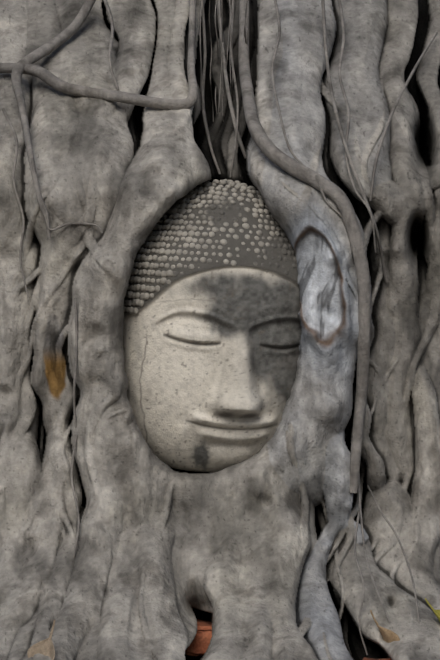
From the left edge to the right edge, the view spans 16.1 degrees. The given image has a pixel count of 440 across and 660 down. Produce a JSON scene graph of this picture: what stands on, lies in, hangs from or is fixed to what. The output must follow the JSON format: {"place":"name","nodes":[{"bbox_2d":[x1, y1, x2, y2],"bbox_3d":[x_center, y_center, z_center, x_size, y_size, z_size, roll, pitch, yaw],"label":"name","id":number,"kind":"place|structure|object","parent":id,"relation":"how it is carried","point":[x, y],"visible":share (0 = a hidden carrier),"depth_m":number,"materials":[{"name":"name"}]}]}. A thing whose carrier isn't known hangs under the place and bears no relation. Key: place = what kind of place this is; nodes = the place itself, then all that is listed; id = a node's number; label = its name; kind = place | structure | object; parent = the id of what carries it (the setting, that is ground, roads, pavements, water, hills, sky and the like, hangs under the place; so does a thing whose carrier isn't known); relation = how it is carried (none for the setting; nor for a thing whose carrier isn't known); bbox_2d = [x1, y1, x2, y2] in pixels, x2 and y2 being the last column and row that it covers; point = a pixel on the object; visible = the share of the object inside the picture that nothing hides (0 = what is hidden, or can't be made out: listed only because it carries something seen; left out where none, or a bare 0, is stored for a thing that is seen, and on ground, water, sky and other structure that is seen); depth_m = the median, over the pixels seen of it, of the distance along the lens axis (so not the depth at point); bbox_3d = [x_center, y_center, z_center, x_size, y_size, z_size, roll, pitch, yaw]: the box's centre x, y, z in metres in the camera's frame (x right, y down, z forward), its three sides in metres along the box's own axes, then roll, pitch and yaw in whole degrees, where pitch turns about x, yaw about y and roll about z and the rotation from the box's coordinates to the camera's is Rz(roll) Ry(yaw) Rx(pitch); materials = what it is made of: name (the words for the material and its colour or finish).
{"place":"outdoors","nodes":[
{"label":"outdoors","id":0,"kind":"place"},
{"label":"ground","id":1,"kind":"structure","parent":0,"visible":0},
{"bbox_2d":[185,619,211,655],"bbox_3d":[-0.036,0.495,2.508,0.066,0.049,0.125,3,-4,-9],"label":"brick","id":2,"kind":"object","parent":1,"relation":"on","point":[199,644],"visible":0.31,"depth_m":2.45,"materials":[{"name":"orange brick"}]},
{"bbox_2d":[0,0,439,659],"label":"banyan tree roots","id":3,"kind":"object","parent":1,"relation":"on","point":[252,558],"visible":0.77,"depth_m":2.65,"materials":[{"name":"grey plant"}]},
{"bbox_2d":[27,619,54,659],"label":"dry leaf","id":4,"kind":"object","parent":3,"relation":"on","point":[45,647],"visible":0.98,"depth_m":2.26,"materials":[{"name":"beige plant"}]},
{"bbox_2d":[123,179,300,471],"bbox_3d":[0.000,-0.008,2.756,0.381,0.518,0.384,3,1,-15],"label":"buddha head","id":5,"kind":"object","parent":3,"relation":"on","point":[212,330],"visible":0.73,"depth_m":2.63},
{"bbox_2d":[0,0,437,654],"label":"aerial roots","id":6,"kind":"object","parent":3,"relation":"attached to","point":[290,166],"visible":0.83,"depth_m":2.77,"materials":[{"name":"grey plant"}]},
{"bbox_2d":[370,610,399,642],"bbox_3d":[0.252,0.462,2.385,0.020,0.076,0.056,-20,-6,-14],"label":"dry leaf","id":7,"kind":"object","parent":3,"relation":"on","point":[389,636],"visible":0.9,"depth_m":2.37,"materials":[{"name":"beige plant"}]},
{"bbox_2d":[425,598,439,621],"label":"leaf","id":8,"kind":"object","parent":3,"relation":"on","point":[437,613],"visible":1,"depth_m":2.41,"materials":[{"name":"yellow plant"}]},
{"bbox_2d":[362,657,391,659],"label":"brick","id":9,"kind":"object","parent":1,"relation":"on","point":[364,658],"visible":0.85,"depth_m":2.38,"materials":[{"name":"red brick"}]}
]}

